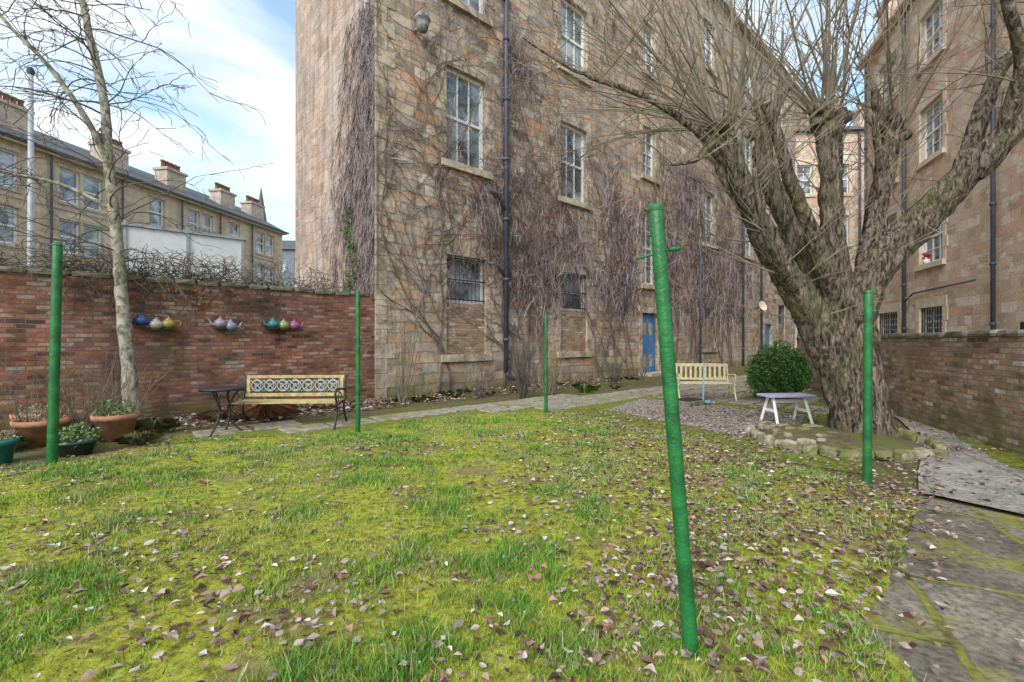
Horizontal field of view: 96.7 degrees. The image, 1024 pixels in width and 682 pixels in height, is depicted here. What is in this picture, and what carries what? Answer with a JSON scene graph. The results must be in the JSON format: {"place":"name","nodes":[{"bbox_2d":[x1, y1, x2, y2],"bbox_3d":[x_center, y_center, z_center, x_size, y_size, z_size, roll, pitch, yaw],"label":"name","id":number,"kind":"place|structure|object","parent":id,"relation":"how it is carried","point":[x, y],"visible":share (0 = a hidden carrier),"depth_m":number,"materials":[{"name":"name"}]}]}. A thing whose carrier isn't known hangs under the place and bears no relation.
{"place":"outdoors","nodes":[
{"label":"outdoors","id":0,"kind":"place"},
{"bbox_2d":[259,188,266,220],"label":"church spire","id":1,"kind":"structure","parent":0,"point":[261,201],"depth_m":89.78,"materials":[{"name":"stone"}]},
{"bbox_2d":[0,0,881,240],"label":"sky","id":2,"kind":"structure","parent":0,"point":[247,47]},
{"bbox_2d":[0,410,928,681],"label":"lawn","id":3,"kind":"structure","parent":0,"point":[183,646],"depth_m":3.04,"materials":[{"name":"green plant"}]},
{"bbox_2d":[46,243,65,464],"bbox_3d":[-5.503,0.169,5.500,0.219,2.705,0.108,0,0,0],"label":"clothes pole","id":4,"kind":"object","parent":3,"relation":"on","point":[52,443],"visible":0.88,"depth_m":5.46,"materials":[{"name":"green metal"}]},
{"bbox_2d":[351,290,363,432],"bbox_3d":[-2.515,0.348,7.410,0.213,2.344,0.082,0,0,0],"label":"clothes pole","id":5,"kind":"object","parent":3,"relation":"on","point":[357,360],"visible":0.85,"depth_m":7.38,"materials":[{"name":"green metal"}]},
{"bbox_2d":[0,406,1023,681],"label":"fallen leaves","id":6,"kind":"object","parent":3,"relation":"on","point":[606,626],"visible":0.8,"depth_m":3.08,"materials":[{"name":"brown plant"}]},
{"bbox_2d":[636,203,698,657],"bbox_3d":[0.741,0.434,2.170,0.303,2.176,0.073,0,0,0],"label":"clothes pole","id":7,"kind":"object","parent":3,"relation":"on","point":[658,254],"visible":0.88,"depth_m":2.14,"materials":[{"name":"green metal"}]},
{"bbox_2d":[857,290,878,485],"bbox_3d":[3.664,0.498,4.690,0.213,2.044,0.086,0,0,0],"label":"clothes pole","id":8,"kind":"object","parent":3,"relation":"on","point":[868,311],"visible":0.85,"depth_m":4.66,"materials":[{"name":"green metal"}]},
{"bbox_2d":[0,366,1023,547],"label":"ground","id":9,"kind":"structure","parent":0,"point":[36,455],"depth_m":8.70,"materials":[{"name":"soil"}]},
{"bbox_2d":[0,430,22,464],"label":"glazed pot","id":10,"kind":"object","parent":9,"relation":"on","point":[9,441],"visible":1,"depth_m":5.56,"materials":[{"name":"teal ceramic"}]},
{"bbox_2d":[2,433,37,447],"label":"garden plant","id":11,"kind":"object","parent":9,"relation":"on","point":[23,441],"visible":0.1,"depth_m":6.20,"materials":[{"name":"green plant"}]},
{"bbox_2d":[26,67,34,266],"bbox_3d":[-14.800,-3.460,14.000,0.240,9.920,0.240,0,0,0],"label":"street lamp","id":12,"kind":"object","parent":9,"relation":"on","point":[30,211],"visible":0.5,"depth_m":13.95,"materials":[{"name":"metal"}]},
{"bbox_2d":[8,409,73,448],"bbox_3d":[-6.750,1.232,6.550,0.651,0.535,0.651,0,0,0],"label":"terracotta pot","id":13,"kind":"object","parent":9,"relation":"on","point":[31,429],"visible":0.71,"depth_m":6.34,"materials":[{"name":"orange ceramic"}]},
{"bbox_2d":[9,403,63,420],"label":"plant","id":14,"kind":"object","parent":13,"relation":"in","point":[14,417],"visible":0.21,"depth_m":6.88,"materials":[{"name":"brown plant"}]},
{"bbox_2d":[0,356,83,431],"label":"bare shrub","id":15,"kind":"object","parent":9,"relation":"on","point":[16,408],"visible":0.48,"depth_m":6.42,"materials":[{"name":"brown plant"}]},
{"bbox_2d":[32,429,101,446],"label":"garden plant","id":16,"kind":"object","parent":9,"relation":"on","point":[41,444],"visible":0.07,"depth_m":6.15,"materials":[{"name":"green plant"}]},
{"bbox_2d":[58,421,102,457],"bbox_3d":[-5.744,1.282,5.999,0.510,0.435,0.485,0,0,0],"label":"glazed pot","id":17,"kind":"object","parent":9,"relation":"on","point":[84,444],"visible":0.91,"depth_m":5.93,"materials":[{"name":"green ceramic"}]},
{"bbox_2d":[31,347,131,431],"bbox_3d":[-6.360,0.793,6.795,1.084,1.424,1.144,0,0,31],"label":"bare shrub","id":18,"kind":"object","parent":9,"relation":"on","point":[71,413],"visible":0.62,"depth_m":6.76,"materials":[{"name":"brown plant"}]},
{"bbox_2d":[89,396,141,442],"bbox_3d":[-5.992,1.161,6.909,0.631,0.679,0.607,0,0,0],"label":"terracotta pot","id":19,"kind":"object","parent":9,"relation":"on","point":[117,425],"visible":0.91,"depth_m":6.74,"materials":[{"name":"orange ceramic"}]},
{"bbox_2d":[67,345,173,415],"bbox_3d":[-5.858,0.768,6.816,1.234,1.473,0.731,0,0,-44],"label":"bare shrub","id":20,"kind":"object","parent":9,"relation":"on","point":[113,397],"visible":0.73,"depth_m":6.79,"materials":[{"name":"brown plant"}]},
{"bbox_2d":[0,0,271,419],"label":"slim birch tree","id":21,"kind":"object","parent":9,"relation":"on","point":[124,328],"visible":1,"depth_m":8.03,"materials":[{"name":"beige plant"}]},
{"bbox_2d":[110,430,163,445],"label":"garden plant","id":22,"kind":"object","parent":9,"relation":"on","point":[136,438],"visible":1,"depth_m":6.54,"materials":[{"name":"green plant"}]},
{"bbox_2d":[0,91,288,285],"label":"stone tenement","id":23,"kind":"structure","parent":9,"relation":"on","point":[220,212],"depth_m":27.97,"materials":[{"name":"stone"}]},
{"bbox_2d":[0,151,271,285],"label":"window glass","id":24,"kind":"structure","parent":23,"relation":"in","point":[91,186],"depth_m":27.23,"materials":[{"name":"grey glass"}]},
{"bbox_2d":[0,148,272,285],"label":"window frames","id":25,"kind":"structure","parent":23,"relation":"in","point":[14,157],"depth_m":27.51,"materials":[{"name":"white paint"}]},
{"bbox_2d":[135,416,182,430],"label":"garden plant","id":26,"kind":"object","parent":9,"relation":"on","point":[162,423],"visible":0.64,"depth_m":7.41,"materials":[{"name":"green plant"}]},
{"bbox_2d":[121,220,246,281],"bbox_3d":[-12.995,-1.375,18.110,3.850,5.750,2.560,0,0,-40],"label":"site cabin","id":27,"kind":"object","parent":9,"relation":"on","point":[159,239],"visible":0.34,"depth_m":17.08,"materials":[{"name":"grey metal"}]},
{"bbox_2d":[0,272,374,432],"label":"brickwork","id":28,"kind":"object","parent":9,"relation":"on","point":[321,341],"visible":0.6,"depth_m":8.90,"materials":[{"name":"red brick"}]},
{"bbox_2d":[131,313,153,325],"bbox_3d":[-6.847,-0.395,8.360,0.299,0.246,0.348,0,0,13],"label":"teapot","id":29,"kind":"object","parent":28,"relation":"attached to","point":[140,319],"visible":0.87,"depth_m":8.30,"materials":[{"name":"ceramic"}]},
{"bbox_2d":[144,317,163,329],"bbox_3d":[-6.647,-0.325,8.541,0.348,0.246,0.299,0,0,-7],"label":"teapot","id":30,"kind":"object","parent":28,"relation":"attached to","point":[156,323],"visible":0.93,"depth_m":8.44,"materials":[{"name":"ceramic"}]},
{"bbox_2d":[162,316,180,329],"bbox_3d":[-6.545,-0.345,8.634,0.299,0.246,0.348,0,0,13],"label":"teapot","id":31,"kind":"object","parent":28,"relation":"attached to","point":[169,323],"visible":0.94,"depth_m":8.58,"materials":[{"name":"ceramic"}]},
{"bbox_2d":[0,237,366,327],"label":"creeper","id":32,"kind":"object","parent":28,"relation":"attached to","point":[200,277],"depth_m":8.77,"materials":[{"name":"plant"}]},
{"bbox_2d":[95,281,255,337],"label":"creeper leaves","id":33,"kind":"object","parent":32,"relation":"attached to","point":[181,295],"visible":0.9,"depth_m":8.80,"materials":[{"name":"brown plant"}]},
{"bbox_2d":[0,266,369,296],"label":"coping","id":34,"kind":"object","parent":28,"relation":"on","point":[11,269],"visible":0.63,"depth_m":8.94,"materials":[{"name":"stone"}]},
{"bbox_2d":[208,316,229,328],"bbox_3d":[-5.925,-0.375,9.195,0.299,0.246,0.348,0,0,13],"label":"teapot","id":35,"kind":"object","parent":28,"relation":"attached to","point":[220,323],"visible":0.98,"depth_m":9.12,"materials":[{"name":"ceramic"}]},
{"bbox_2d":[224,319,242,330],"bbox_3d":[-5.752,-0.325,9.353,0.348,0.246,0.299,0,0,-7],"label":"teapot","id":36,"kind":"object","parent":28,"relation":"attached to","point":[231,325],"visible":0.94,"depth_m":9.26,"materials":[{"name":"ceramic"}]},
{"bbox_2d":[262,318,280,328],"bbox_3d":[-5.201,-0.385,9.852,0.299,0.246,0.348,0,0,13],"label":"teapot","id":37,"kind":"object","parent":28,"relation":"attached to","point":[272,323],"visible":1,"depth_m":9.78,"materials":[{"name":"ceramic"}]},
{"bbox_2d":[277,319,289,329],"bbox_3d":[-5.008,-0.365,10.028,0.348,0.246,0.299,0,0,-7],"label":"teapot","id":38,"kind":"object","parent":28,"relation":"attached to","point":[284,324],"visible":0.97,"depth_m":9.93,"materials":[{"name":"ceramic"}]},
{"bbox_2d":[288,319,303,329],"bbox_3d":[-4.846,-0.365,10.175,0.348,0.246,0.299,0,0,-7],"label":"teapot","id":39,"kind":"object","parent":28,"relation":"attached to","point":[295,324],"visible":0.88,"depth_m":10.08,"materials":[{"name":"ceramic"}]},
{"bbox_2d":[194,406,242,420],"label":"russet fern","id":40,"kind":"object","parent":9,"relation":"on","point":[210,415],"visible":0.38,"depth_m":8.36,"materials":[{"name":"brown plant"}]},
{"bbox_2d":[234,361,280,399],"bbox_3d":[-5.307,0.952,9.504,0.854,1.106,0.833,0,0,-33],"label":"bare shrub","id":41,"kind":"object","parent":9,"relation":"on","point":[242,383],"visible":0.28,"depth_m":9.33,"materials":[{"name":"brown plant"}]},
{"bbox_2d":[228,397,300,418],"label":"russet fern","id":42,"kind":"object","parent":9,"relation":"on","point":[257,411],"visible":0.69,"depth_m":8.55,"materials":[{"name":"brown plant"}]},
{"bbox_2d":[282,240,294,287],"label":"grey tenement","id":43,"kind":"structure","parent":9,"relation":"on","point":[288,252],"depth_m":62.28,"materials":[{"name":"white paint"}]},
{"bbox_2d":[302,405,318,409],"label":"garden plant","id":44,"kind":"object","parent":9,"relation":"on","point":[308,406],"visible":0.77,"depth_m":9.85,"materials":[{"name":"green plant"}]},
{"bbox_2d":[2,378,623,433],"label":"fallen leaves","id":45,"kind":"object","parent":9,"relation":"on","point":[369,402],"visible":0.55,"depth_m":10.20,"materials":[{"name":"plant"}]},
{"bbox_2d":[319,404,334,408],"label":"garden plant","id":46,"kind":"object","parent":9,"relation":"on","point":[327,406],"visible":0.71,"depth_m":9.86,"materials":[{"name":"green plant"}]},
{"bbox_2d":[382,398,398,403],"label":"garden plant","id":47,"kind":"object","parent":9,"relation":"on","point":[394,400],"visible":0.74,"depth_m":10.81,"materials":[{"name":"green plant"}]},
{"bbox_2d":[379,263,428,403],"bbox_3d":[-2.536,-0.186,10.908,1.639,3.378,0.748,0,0,37],"label":"bare shrub","id":48,"kind":"object","parent":9,"relation":"on","point":[403,393],"visible":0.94,"depth_m":10.79,"materials":[{"name":"brown plant"}]},
{"bbox_2d":[409,395,430,401],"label":"garden plant","id":49,"kind":"object","parent":9,"relation":"on","point":[418,399],"visible":1,"depth_m":11.16,"materials":[{"name":"green plant"}]},
{"bbox_2d":[425,396,438,401],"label":"garden plant","id":50,"kind":"object","parent":9,"relation":"on","point":[433,398],"visible":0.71,"depth_m":11.26,"materials":[{"name":"green plant"}]},
{"bbox_2d":[437,389,454,394],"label":"garden plant","id":51,"kind":"object","parent":9,"relation":"on","point":[443,392],"visible":0.91,"depth_m":12.50,"materials":[{"name":"green plant"}]},
{"bbox_2d":[447,392,461,397],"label":"garden plant","id":52,"kind":"object","parent":9,"relation":"on","point":[454,395],"visible":1,"depth_m":12.01,"materials":[{"name":"green plant"}]},
{"bbox_2d":[455,388,471,393],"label":"garden plant","id":53,"kind":"object","parent":9,"relation":"on","point":[464,391],"visible":0.98,"depth_m":12.84,"materials":[{"name":"green plant"}]},
{"bbox_2d":[460,349,494,398],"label":"bare shrub","id":54,"kind":"object","parent":9,"relation":"on","point":[481,388],"visible":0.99,"depth_m":11.86,"materials":[{"name":"brown plant"}]},
{"bbox_2d":[148,376,873,476],"bbox_3d":[6.283,1.494,11.989,24.703,0.001,7.750,0,0,-40],"label":"yard moss","id":55,"kind":"object","parent":9,"relation":"on","point":[821,461],"visible":0.32,"depth_m":7.68,"materials":[{"name":"green plant"}]},
{"bbox_2d":[192,375,828,437],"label":"paving slabs","id":56,"kind":"structure","parent":55,"relation":"on","point":[557,402],"depth_m":10.57,"materials":[{"name":"grey stone"}]},
{"bbox_2d":[198,386,244,437],"bbox_3d":[-4.680,1.130,7.350,0.650,0.760,0.650,0,0,0],"label":"bistro table","id":57,"kind":"object","parent":56,"relation":"on","point":[215,389],"visible":1,"depth_m":7.27,"materials":[{"name":"metal"}]},
{"bbox_2d":[225,375,347,429],"bbox_3d":[-3.903,1.067,7.988,1.800,0.895,0.790,0,0,-4],"label":"garden bench","id":58,"kind":"object","parent":56,"relation":"on","point":[335,394],"visible":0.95,"depth_m":8.20,"materials":[{"name":"paint"}]},
{"bbox_2d":[675,363,736,399],"bbox_3d":[4.854,1.047,11.538,1.380,0.935,0.790,0,0,6],"label":"garden bench","id":59,"kind":"object","parent":56,"relation":"on","point":[715,365],"visible":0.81,"depth_m":11.74,"materials":[{"name":"beige wood"}]},
{"bbox_2d":[626,391,1006,450],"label":"fallen leaves","id":60,"kind":"object","parent":56,"relation":"on","point":[981,448],"visible":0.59,"depth_m":8.39,"materials":[{"name":"brown plant"}]},
{"bbox_2d":[542,314,550,411],"bbox_3d":[0.705,0.473,9.500,0.213,2.094,0.076,0,0,0],"label":"clothes pole","id":61,"kind":"object","parent":55,"relation":"on","point":[546,324],"visible":0.88,"depth_m":9.48,"materials":[{"name":"green metal"}]},
{"bbox_2d":[606,399,803,435],"bbox_3d":[3.708,1.488,9.442,3.136,0.001,4.034,0,0,-39],"label":"gravel patch","id":62,"kind":"object","parent":55,"relation":"on","point":[640,403],"visible":0.53,"depth_m":9.21,"materials":[{"name":"grey gravel"}]},
{"bbox_2d":[678,397,704,406],"bbox_3d":[4.150,1.442,10.700,0.760,0.155,0.600,0,0,-34],"label":"raised drain","id":63,"kind":"object","parent":62,"relation":"on","point":[691,402],"visible":0.69,"depth_m":10.44,"materials":[{"name":"concrete"}]},
{"bbox_2d":[702,362,710,404],"bbox_3d":[4.450,0.999,10.640,0.320,1.002,0.151,0,0,0],"label":"garden broom","id":64,"kind":"object","parent":62,"relation":"on","point":[707,402],"visible":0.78,"depth_m":10.61,"materials":[{"name":"blue plastic"}]},
{"bbox_2d":[757,393,816,424],"bbox_3d":[5.000,1.240,8.300,0.880,0.540,0.537,0,0,-6],"label":"garden table","id":65,"kind":"object","parent":62,"relation":"on","point":[798,396],"visible":0.92,"depth_m":8.25,"materials":[{"name":"purple paint"}]},
{"bbox_2d":[498,315,543,398],"bbox_3d":[0.326,0.387,11.712,1.128,2.235,1.301,0,0,-27],"label":"bare shrub","id":66,"kind":"object","parent":9,"relation":"on","point":[522,388],"visible":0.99,"depth_m":11.83,"materials":[{"name":"brown plant"}]},
{"bbox_2d":[320,0,768,390],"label":"climbing vine","id":67,"kind":"object","parent":9,"relation":"on","point":[354,188],"visible":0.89,"depth_m":15.06,"materials":[{"name":"brown plant"}]},
{"bbox_2d":[533,342,567,395],"bbox_3d":[1.036,0.725,12.735,1.038,1.560,1.138,0,0,0],"label":"bare shrub","id":68,"kind":"object","parent":9,"relation":"on","point":[553,383],"visible":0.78,"depth_m":12.60,"materials":[{"name":"brown plant"}]},
{"bbox_2d":[295,0,810,398],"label":"stone tenement","id":69,"kind":"structure","parent":9,"relation":"on","point":[320,28],"depth_m":14.95,"materials":[{"name":"stone"}]},
{"bbox_2d":[340,205,360,291],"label":"ivy","id":70,"kind":"object","parent":69,"relation":"attached to","point":[350,244],"visible":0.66,"depth_m":12.47,"materials":[{"name":"green plant"}]},
{"bbox_2d":[446,0,780,322],"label":"window glass","id":71,"kind":"structure","parent":69,"relation":"in","point":[450,95],"depth_m":16.68,"materials":[{"name":"grey glass"}]},
{"bbox_2d":[447,0,781,324],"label":"window frames","id":72,"kind":"structure","parent":69,"relation":"in","point":[573,42],"depth_m":17.12,"materials":[{"name":"white paint"}]},
{"bbox_2d":[643,323,651,366],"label":"door panels","id":73,"kind":"structure","parent":69,"relation":"in","point":[644,324],"depth_m":20.56,"materials":[{"name":"paint"}]},
{"bbox_2d":[643,314,768,371],"bbox_3d":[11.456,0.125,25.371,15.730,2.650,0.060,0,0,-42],"label":"door","id":74,"kind":"structure","parent":69,"relation":"in","point":[647,340],"depth_m":20.64,"materials":[{"name":"blue paint"}]},
{"bbox_2d":[571,382,596,392],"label":"daffodil leaves","id":75,"kind":"object","parent":9,"relation":"on","point":[583,388],"visible":1,"depth_m":13.13,"materials":[{"name":"green plant"}]},
{"bbox_2d":[609,384,620,388],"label":"daffodil leaves","id":76,"kind":"object","parent":9,"relation":"on","point":[614,387],"visible":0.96,"depth_m":14.16,"materials":[{"name":"green plant"}]},
{"bbox_2d":[602,346,632,385],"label":"bare shrub","id":77,"kind":"object","parent":9,"relation":"on","point":[615,376],"visible":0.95,"depth_m":14.86,"materials":[{"name":"brown plant"}]},
{"bbox_2d":[631,351,653,383],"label":"bare shrub","id":78,"kind":"object","parent":9,"relation":"on","point":[642,380],"visible":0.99,"depth_m":15.86,"materials":[{"name":"brown plant"}]},
{"bbox_2d":[359,0,1023,437],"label":"pollarded tree","id":79,"kind":"object","parent":9,"relation":"on","point":[805,260],"visible":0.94,"depth_m":6.61,"materials":[{"name":"brown plant"}]},
{"bbox_2d":[794,98,863,348],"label":"stone tenement","id":80,"kind":"structure","parent":9,"relation":"on","point":[853,226],"depth_m":33.66,"materials":[{"name":"beige stone"}]},
{"bbox_2d":[797,166,845,336],"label":"window glass","id":81,"kind":"structure","parent":80,"relation":"in","point":[806,169],"depth_m":34.06,"materials":[{"name":"grey glass"}]},
{"bbox_2d":[797,165,847,244],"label":"window frames","id":82,"kind":"structure","parent":80,"relation":"in","point":[810,166],"depth_m":33.83,"materials":[{"name":"white paint"}]},
{"bbox_2d":[761,425,922,459],"bbox_3d":[4.780,1.415,6.720,2.000,0.170,2.000,0,0,0],"label":"earth mound","id":83,"kind":"object","parent":9,"relation":"on","point":[840,439],"visible":0.57,"depth_m":6.30,"materials":[{"name":"green plant"}]},
{"bbox_2d":[744,421,949,462],"bbox_3d":[4.724,1.427,6.563,2.408,0.250,2.090,0,0,23],"label":"stone edging","id":84,"kind":"object","parent":9,"relation":"on","point":[808,446],"visible":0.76,"depth_m":6.07,"materials":[{"name":"beige stone"}]},
{"bbox_2d":[797,336,1023,456],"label":"brickwork","id":85,"kind":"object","parent":9,"relation":"on","point":[971,388],"visible":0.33,"depth_m":6.93,"materials":[{"name":"brick"}]},
{"bbox_2d":[796,329,1023,339],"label":"coping","id":86,"kind":"object","parent":85,"relation":"on","point":[996,333],"visible":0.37,"depth_m":6.90,"materials":[{"name":"stone"}]},
{"bbox_2d":[855,0,1023,333],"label":"stone tenement","id":87,"kind":"structure","parent":9,"relation":"on","point":[968,276],"depth_m":16.72,"materials":[{"name":"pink stone"}]},
{"bbox_2d":[882,0,942,333],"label":"window frames","id":88,"kind":"structure","parent":87,"relation":"in","point":[940,1],"depth_m":18.31,"materials":[{"name":"white paint"}]},
{"bbox_2d":[884,3,941,333],"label":"window glass","id":89,"kind":"structure","parent":87,"relation":"in","point":[936,13],"depth_m":18.44,"materials":[{"name":"grey glass"}]},
{"bbox_2d":[1020,322,1023,329],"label":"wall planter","id":90,"kind":"object","parent":9,"relation":"on","point":[1021,325],"visible":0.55,"depth_m":7.08,"materials":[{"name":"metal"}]},
{"bbox_2d":[748,397,821,404],"bbox_3d":[7.214,1.488,11.775,2.104,0.001,1.361,0,0,-42],"label":"gravel patch","id":91,"kind":"object","parent":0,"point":[810,400],"visible":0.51,"depth_m":11.58,"materials":[{"name":"grey gravel"}]},
{"bbox_2d":[743,339,812,398],"bbox_3d":[6.923,0.728,11.793,1.956,1.545,1.363,0,0,-11],"label":"evergreen bush","id":92,"kind":"object","parent":91,"relation":"on","point":[775,371],"visible":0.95,"depth_m":11.49,"materials":[{"name":"green plant"}]},
{"bbox_2d":[862,496,1023,681],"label":"concrete path","id":93,"kind":"structure","parent":0,"point":[980,643],"depth_m":2.61,"materials":[{"name":"grey concrete"}]},
{"bbox_2d":[894,415,1023,513],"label":"garden path","id":94,"kind":"structure","parent":0,"point":[964,464],"depth_m":4.90,"materials":[{"name":"concrete"}]},
{"bbox_2d":[948,432,1023,468],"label":"moss verge","id":95,"kind":"structure","parent":94,"relation":"on","point":[1008,459],"depth_m":5.78,"materials":[{"name":"green plant"}]}
]}

